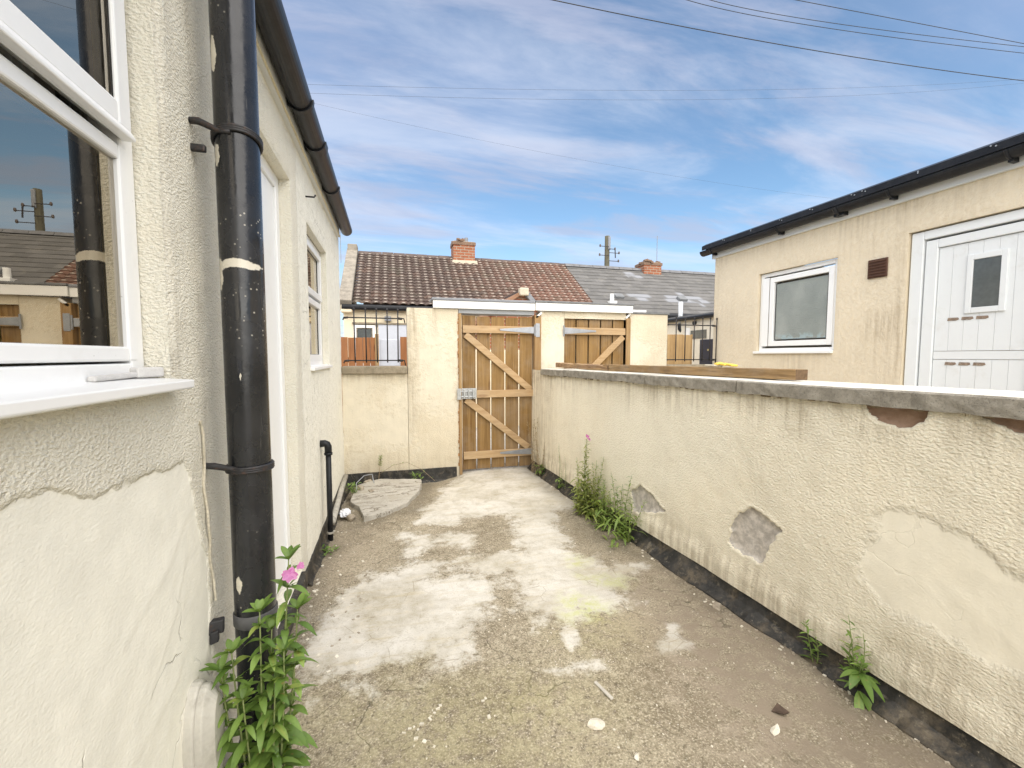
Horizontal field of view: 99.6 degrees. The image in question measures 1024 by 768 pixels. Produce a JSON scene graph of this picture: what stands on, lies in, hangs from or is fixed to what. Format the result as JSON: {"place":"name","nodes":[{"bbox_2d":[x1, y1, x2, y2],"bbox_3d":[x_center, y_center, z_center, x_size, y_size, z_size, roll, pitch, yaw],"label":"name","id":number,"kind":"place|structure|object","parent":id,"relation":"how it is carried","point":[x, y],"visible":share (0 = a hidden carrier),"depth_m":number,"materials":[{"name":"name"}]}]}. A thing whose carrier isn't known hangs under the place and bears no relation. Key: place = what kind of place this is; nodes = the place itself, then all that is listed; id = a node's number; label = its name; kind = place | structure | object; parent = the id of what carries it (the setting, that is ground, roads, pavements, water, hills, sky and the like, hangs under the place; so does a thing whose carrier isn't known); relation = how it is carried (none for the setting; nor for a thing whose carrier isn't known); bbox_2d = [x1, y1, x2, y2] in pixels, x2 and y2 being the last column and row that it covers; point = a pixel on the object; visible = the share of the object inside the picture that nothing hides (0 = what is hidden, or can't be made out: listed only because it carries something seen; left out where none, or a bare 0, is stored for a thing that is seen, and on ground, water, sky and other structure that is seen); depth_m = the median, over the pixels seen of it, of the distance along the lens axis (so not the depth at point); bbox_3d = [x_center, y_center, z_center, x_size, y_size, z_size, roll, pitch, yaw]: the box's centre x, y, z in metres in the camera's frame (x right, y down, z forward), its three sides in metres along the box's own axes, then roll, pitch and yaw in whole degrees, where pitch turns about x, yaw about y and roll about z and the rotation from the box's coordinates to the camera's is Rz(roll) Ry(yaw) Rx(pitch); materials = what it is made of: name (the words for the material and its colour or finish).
{"place":"outdoors","nodes":[
{"label":"outdoors","id":0,"kind":"place"},
{"bbox_2d":[343,427,518,464],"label":"alley road","id":1,"kind":"structure","parent":0,"point":[476,445],"depth_m":7.04,"materials":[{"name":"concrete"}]},
{"bbox_2d":[554,259,714,363],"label":"slate terrace house","id":2,"kind":"structure","parent":1,"relation":"on","point":[646,285],"depth_m":12.36,"materials":[{"name":"grey stone"}]},
{"bbox_2d":[678,302,682,331],"bbox_3d":[3.897,-1.506,9.914,0.190,0.750,0.127,2,4,30],"label":"flue pipe","id":3,"kind":"object","parent":2,"relation":"attached to","point":[680,308],"visible":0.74,"depth_m":9.89,"materials":[{"name":"metal"}]},
{"bbox_2d":[667,334,692,363],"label":"yard gate","id":4,"kind":"structure","parent":1,"relation":"on","point":[680,340],"depth_m":8.82,"materials":[{"name":"beige wood"}]},
{"bbox_2d":[319,104,833,198],"bbox_3d":[5.975,-12.014,21.708,55.131,2.728,0.005,-1,4,-16],"label":"overhead wire","id":5,"kind":"object","parent":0,"point":[558,155],"visible":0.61,"depth_m":20.37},
{"bbox_2d":[282,462,954,767],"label":"yard floor","id":6,"kind":"structure","parent":0,"point":[537,568],"depth_m":2.04,"materials":[{"name":"concrete"}]},
{"bbox_2d":[199,544,317,767],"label":"willowherb plant","id":7,"kind":"object","parent":6,"relation":"on","point":[275,733],"visible":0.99,"depth_m":1.27,"materials":[{"name":"green plant"}]},
{"bbox_2d":[321,544,339,555],"bbox_3d":[-1.358,1.224,3.190,0.135,0.054,0.164,1,4,9],"label":"weed","id":8,"kind":"object","parent":6,"relation":"on","point":[327,547],"visible":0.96,"depth_m":3.19,"materials":[{"name":"green plant"}]},
{"bbox_2d":[333,474,347,524],"bbox_3d":[-1.674,1.089,4.205,0.053,0.105,1.252,-1,4,-16],"label":"loose pipe","id":9,"kind":"object","parent":6,"relation":"on","point":[336,507],"visible":0.88,"depth_m":4.09,"materials":[{"name":"grey plastic"}]},
{"bbox_2d":[339,508,350,517],"bbox_3d":[-1.493,1.154,3.866,0.103,0.064,0.179,-1,4,-16],"label":"plastic wrapper","id":10,"kind":"object","parent":6,"relation":"on","point":[345,512],"visible":0.98,"depth_m":3.83,"materials":[{"name":"white plastic"}]},
{"bbox_2d":[345,514,355,520],"bbox_3d":[-1.432,1.179,3.827,0.096,0.066,0.085,1,4,10],"label":"stone","id":11,"kind":"object","parent":6,"relation":"on","point":[350,517],"visible":0.99,"depth_m":3.80,"materials":[{"name":"brown stone"}]},
{"bbox_2d":[350,479,421,521],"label":"concrete slab","id":12,"kind":"structure","parent":6,"relation":"on","point":[385,497],"depth_m":4.29,"materials":[{"name":"grey concrete"}]},
{"bbox_2d":[345,482,361,492],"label":"weed","id":13,"kind":"object","parent":12,"relation":"on","point":[352,486],"visible":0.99,"depth_m":4.41,"materials":[{"name":"green plant"}]},
{"bbox_2d":[354,485,363,490],"bbox_3d":[-1.604,1.103,4.527,0.115,0.097,0.087,0,4,-2],"label":"stone","id":14,"kind":"object","parent":12,"relation":"on","point":[361,487],"visible":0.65,"depth_m":4.50,"materials":[{"name":"beige stone"}]},
{"bbox_2d":[356,474,373,490],"bbox_3d":[-1.578,1.039,4.579,0.088,0.102,0.335,1,4,16],"label":"wire loop","id":15,"kind":"object","parent":12,"relation":"on","point":[361,478],"visible":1,"depth_m":4.61,"materials":[{"name":"metal"}]},
{"bbox_2d":[378,455,434,480],"bbox_3d":[-1.206,0.971,5.005,0.668,0.312,0.166,0,4,1],"label":"trailing weed","id":16,"kind":"object","parent":6,"relation":"on","point":[414,475],"visible":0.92,"depth_m":4.97,"materials":[{"name":"green plant"}]},
{"bbox_2d":[341,308,721,489],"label":"back wall","id":17,"kind":"structure","parent":6,"relation":"on","point":[398,415],"depth_m":5.12,"materials":[{"name":"paint"}]},
{"bbox_2d":[342,307,405,364],"bbox_3d":[-1.591,-0.544,5.008,0.699,0.664,0.038,-1,4,-16],"label":"iron railing","id":18,"kind":"object","parent":17,"relation":"on","point":[376,318],"visible":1,"depth_m":5.00,"materials":[{"name":"black metal"}]},
{"bbox_2d":[457,313,540,474],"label":"wooden gate","id":19,"kind":"structure","parent":17,"relation":"attached to","point":[528,331],"depth_m":5.39,"materials":[{"name":"wood"}]},
{"bbox_2d":[430,297,633,318],"bbox_3d":[0.305,-0.941,5.539,2.655,0.219,0.320,-1,4,-16],"label":"gate canopy","id":20,"kind":"object","parent":17,"relation":"attached to","point":[490,307],"visible":1,"depth_m":5.36,"materials":[{"name":"white plastic"}]},
{"bbox_2d":[563,318,630,368],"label":"wooden gate","id":21,"kind":"structure","parent":17,"relation":"attached to","point":[604,341],"depth_m":5.71,"materials":[{"name":"wood"}]},
{"bbox_2d":[667,317,717,362],"bbox_3d":[2.553,-0.618,6.163,0.884,0.664,0.038,-1,4,-16],"label":"iron railing","id":22,"kind":"object","parent":17,"relation":"on","point":[694,325],"visible":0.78,"depth_m":6.18,"materials":[{"name":"black metal"}]},
{"bbox_2d":[527,418,544,473],"bbox_3d":[0.281,0.757,5.218,0.250,0.698,0.305,-1,4,-16],"label":"dry weed","id":23,"kind":"object","parent":6,"relation":"on","point":[538,464],"visible":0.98,"depth_m":5.24,"materials":[{"name":"green plant"}]},
{"bbox_2d":[533,464,545,473],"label":"weed","id":24,"kind":"object","parent":6,"relation":"on","point":[538,470],"visible":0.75,"depth_m":5.13,"materials":[{"name":"green plant"}]},
{"bbox_2d":[558,446,566,486],"bbox_3d":[0.527,0.887,4.579,0.079,0.520,0.178,-1,4,-16],"label":"leggy weed","id":25,"kind":"object","parent":6,"relation":"on","point":[561,471],"visible":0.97,"depth_m":4.58,"materials":[{"name":"green plant"}]},
{"bbox_2d":[568,434,610,524],"bbox_3d":[0.690,0.842,3.816,0.354,0.778,0.671,-1,4,-16],"label":"willowherb plant","id":26,"kind":"object","parent":6,"relation":"on","point":[586,505],"visible":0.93,"depth_m":3.87,"materials":[{"name":"green plant"}]},
{"bbox_2d":[587,718,604,730],"bbox_3d":[0.328,1.322,1.682,0.066,0.028,0.055,1,4,18],"label":"plaster chunk","id":27,"kind":"object","parent":6,"relation":"on","point":[596,724],"visible":1,"depth_m":1.67,"materials":[{"name":"white paint"}]},
{"bbox_2d":[594,681,613,699],"bbox_3d":[0.391,1.310,1.848,0.016,0.008,0.110,-2,4,-30],"label":"stick","id":28,"kind":"object","parent":6,"relation":"on","point":[603,690],"visible":1,"depth_m":1.84,"materials":[{"name":"beige wood"}]},
{"bbox_2d":[285,474,949,767],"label":"loose grit","id":29,"kind":"object","parent":6,"relation":"on","point":[915,740],"visible":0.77,"depth_m":2.01,"materials":[{"name":"gravel"}]},
{"bbox_2d":[588,473,646,547],"bbox_3d":[0.818,0.998,3.460,0.421,0.598,0.677,-1,4,-16],"label":"bushy weed","id":30,"kind":"object","parent":6,"relation":"on","point":[617,521],"visible":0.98,"depth_m":3.44,"materials":[{"name":"green plant"}]},
{"bbox_2d":[634,752,638,760],"bbox_3d":[0.446,1.329,1.542,0.017,0.016,0.032,2,4,23],"label":"plaster chunk","id":31,"kind":"object","parent":6,"relation":"on","point":[636,756],"visible":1,"depth_m":1.54,"materials":[{"name":"white paint"}]},
{"bbox_2d":[712,602,721,610],"bbox_3d":[1.171,1.275,2.478,0.052,0.032,0.084,2,4,34],"label":"stone","id":32,"kind":"object","parent":6,"relation":"on","point":[717,605],"visible":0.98,"depth_m":2.47,"materials":[{"name":"beige stone"}]},
{"bbox_2d":[770,723,779,735],"bbox_3d":[1.005,1.320,1.651,0.056,0.012,0.030,-17,8,-40],"label":"plaster chunk","id":33,"kind":"object","parent":6,"relation":"on","point":[774,730],"visible":1,"depth_m":1.65,"materials":[{"name":"white paint"}]},
{"bbox_2d":[798,619,828,663],"bbox_3d":[1.394,1.201,2.009,0.120,0.196,0.118,2,4,23],"label":"wall weed","id":34,"kind":"object","parent":6,"relation":"on","point":[808,645],"depth_m":2.01,"materials":[{"name":"green plant"}]},
{"bbox_2d":[838,615,884,710],"bbox_3d":[1.439,1.184,1.801,0.172,0.375,0.196,-1,4,-16],"label":"wall weed","id":35,"kind":"object","parent":6,"relation":"on","point":[856,675],"depth_m":1.78,"materials":[{"name":"green plant"}]},
{"bbox_2d":[282,0,1023,336],"label":"sky","id":36,"kind":"structure","parent":0,"point":[408,189],"materials":[{"name":"blue"}]},
{"bbox_2d":[307,79,1017,90],"bbox_3d":[12.465,-18.762,25.171,87.069,14.686,0.009,-1,4,-16],"label":"overhead wire","id":37,"kind":"object","parent":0,"point":[632,90],"visible":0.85,"depth_m":23.98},
{"bbox_2d":[315,83,1020,99],"bbox_3d":[12.446,-18.803,25.163,87.137,14.806,0.009,-1,4,-16],"label":"overhead wire","id":38,"kind":"object","parent":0,"point":[573,99],"visible":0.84,"depth_m":22.75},
{"bbox_2d":[772,703,789,714],"bbox_3d":[1.079,1.311,1.736,0.053,0.015,0.045,-3,4,-34],"label":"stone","id":39,"kind":"object","parent":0,"point":[779,708],"visible":1,"depth_m":1.74,"materials":[{"name":"brown stone"}]},
{"bbox_2d":[553,0,1023,80],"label":"overhead wire","id":40,"kind":"object","parent":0,"point":[778,44],"visible":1,"depth_m":7.68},
{"bbox_2d":[687,0,1020,52],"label":"overhead wire","id":41,"kind":"object","parent":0,"point":[849,31],"visible":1,"depth_m":8.71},
{"bbox_2d":[711,0,1023,46],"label":"overhead wire","id":42,"kind":"object","parent":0,"point":[861,27],"visible":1,"depth_m":8.68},
{"bbox_2d":[797,0,1023,43],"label":"overhead wire","id":43,"kind":"object","parent":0,"point":[908,21],"visible":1,"depth_m":7.99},
{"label":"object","id":44,"kind":"structure","parent":0,"visible":0},
{"bbox_2d":[341,337,374,407],"bbox_3d":[-2.984,0.018,8.041,0.864,1.770,0.060,-1,4,-16],"label":"yard fence","id":45,"kind":"object","parent":44,"relation":"on","point":[347,348],"visible":0.23,"depth_m":8.01,"materials":[{"name":"orange wood"}]},
{"bbox_2d":[375,334,378,365],"bbox_3d":[-2.523,-0.017,8.116,0.065,1.830,0.065,0,4,7],"label":"fence post","id":46,"kind":"object","parent":44,"relation":"on","point":[376,364],"visible":0.23,"depth_m":8.06,"materials":[{"name":"brown wood"}]},
{"bbox_2d":[400,337,406,365],"bbox_3d":[-1.588,-0.020,8.429,1.124,1.795,0.060,-1,4,-16],"label":"yard fence","id":47,"kind":"object","parent":44,"relation":"on","point":[403,348],"visible":0.09,"depth_m":8.22,"materials":[{"name":"orange wood"}]},
{"bbox_2d":[380,339,399,365],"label":"metal gate","id":48,"kind":"structure","parent":47,"relation":"attached to","point":[392,349],"depth_m":8.18,"materials":[{"name":"grey paint"}]},
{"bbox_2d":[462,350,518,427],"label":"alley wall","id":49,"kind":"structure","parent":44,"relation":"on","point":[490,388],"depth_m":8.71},
{"bbox_2d":[475,287,539,349],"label":"brick outhouse","id":50,"kind":"structure","parent":44,"relation":"on","point":[521,293],"depth_m":8.92,"materials":[{"name":"orange brick"}]},
{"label":"neighbour yard floor","id":51,"kind":"structure","parent":0,"visible":0},
{"bbox_2d":[527,369,1023,767],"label":"yard wall","id":52,"kind":"structure","parent":51,"relation":"on","point":[888,519],"depth_m":1.90,"materials":[{"name":"beige paint"}]},
{"bbox_2d":[556,363,608,370],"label":"timber beam","id":53,"kind":"structure","parent":52,"relation":"on","point":[585,366],"depth_m":4.46,"materials":[{"name":"brown wood"}]},
{"bbox_2d":[603,364,807,379],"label":"timber beam","id":54,"kind":"structure","parent":52,"relation":"on","point":[780,374],"depth_m":2.77,"materials":[{"name":"brown wood"}]},
{"bbox_2d":[714,362,737,366],"bbox_3d":[1.384,-0.128,2.795,0.064,0.028,0.160,-1,4,-16],"label":"plastic scrap","id":55,"kind":"object","parent":54,"relation":"on","point":[726,364],"visible":1,"depth_m":2.78,"materials":[{"name":"yellow plastic"}]},
{"bbox_2d":[700,132,1023,390],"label":"flat roof extension","id":56,"kind":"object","parent":51,"relation":"on","point":[920,282],"visible":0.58,"depth_m":4.05,"materials":[{"name":"beige paint"}]},
{"bbox_2d":[753,258,837,353],"bbox_3d":[3.340,-0.868,5.124,0.128,1.010,1.040,-1,4,-16],"label":"window","id":57,"kind":"structure","parent":56,"relation":"in","point":[801,308],"depth_m":5.06,"materials":[{"name":"white plastic"}]},
{"bbox_2d":[904,208,1023,390],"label":"door","id":58,"kind":"structure","parent":56,"relation":"in","point":[966,291],"depth_m":3.59,"materials":[{"name":"white plastic"}]},
{"label":"ground","id":59,"kind":"structure","parent":0,"visible":0},
{"bbox_2d":[0,0,351,767],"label":"rendered house","id":60,"kind":"structure","parent":59,"relation":"on","point":[110,608],"depth_m":0.98,"materials":[{"name":"paint"}]},
{"bbox_2d":[0,47,74,365],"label":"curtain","id":61,"kind":"object","parent":60,"relation":"hanging from","point":[21,66],"depth_m":0.91,"materials":[{"name":"fabric"}]},
{"bbox_2d":[0,0,193,419],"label":"window","id":62,"kind":"structure","parent":60,"relation":"in","point":[70,288],"depth_m":0.84,"materials":[{"name":"white plastic"}]},
{"bbox_2d":[182,678,224,767],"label":"outlet cover","id":63,"kind":"object","parent":60,"relation":"attached to","point":[202,732],"visible":0.96,"depth_m":1.16,"materials":[{"name":"plastic"}]},
{"bbox_2d":[199,420,216,600],"bbox_3d":[-0.902,0.383,1.282,0.014,0.562,0.060,-1,4,-19],"label":"cable","id":64,"kind":"object","parent":60,"relation":"attached to","point":[206,505],"visible":1,"depth_m":1.27,"materials":[{"name":"beige plastic"}]},
{"bbox_2d":[188,0,282,767],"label":"drainpipe","id":65,"kind":"object","parent":60,"relation":"attached to","point":[236,141],"visible":0.78,"depth_m":1.29,"materials":[{"name":"black painted metal"},{"name":"black iron"}]},
{"bbox_2d":[260,154,290,593],"bbox_3d":[-1.225,0.012,2.082,0.038,2.308,0.936,-1,4,-16],"label":"door","id":66,"kind":"structure","parent":60,"relation":"in","point":[269,181],"depth_m":2.39,"materials":[{"name":"white plastic"}]},
{"bbox_2d":[307,236,332,370],"bbox_3d":[-1.573,-0.629,3.436,0.137,1.017,0.970,-1,4,-16],"label":"window","id":67,"kind":"structure","parent":60,"relation":"in","point":[313,256],"depth_m":3.60,"materials":[{"name":"white plastic"}]},
{"bbox_2d":[320,440,333,540],"bbox_3d":[-1.446,0.848,3.374,0.101,0.833,0.063,-1,4,-16],"label":"waste pipe","id":68,"kind":"object","parent":60,"relation":"attached to","point":[327,446],"visible":0.91,"depth_m":3.36,"materials":[{"name":"black plastic"}]},
{"bbox_2d":[340,238,591,365],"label":"tiled terrace house","id":69,"kind":"structure","parent":59,"relation":"on","point":[391,282],"depth_m":10.89,"materials":[{"name":"tile"}]},
{"bbox_2d":[353,325,375,365],"bbox_3d":[-3.246,-0.845,9.540,0.460,0.900,0.050,-1,4,-16],"label":"window","id":70,"kind":"structure","parent":69,"relation":"in","point":[360,333],"depth_m":9.50,"materials":[{"name":"white plastic"}]},
{"bbox_2d":[378,324,406,365],"bbox_3d":[-2.543,-0.269,9.773,0.880,2.120,0.048,-1,4,-16],"label":"door","id":71,"kind":"structure","parent":69,"relation":"in","point":[382,329],"depth_m":9.65,"materials":[{"name":"grey paint"}]},
{"bbox_2d":[599,236,619,265],"bbox_3d":[3.609,-2.501,16.424,0.870,6.120,0.299,-1,4,-16],"label":"utility pole","id":72,"kind":"object","parent":59,"relation":"on","point":[607,246],"visible":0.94,"depth_m":16.20,"materials":[{"name":"brown wood"}]}
]}

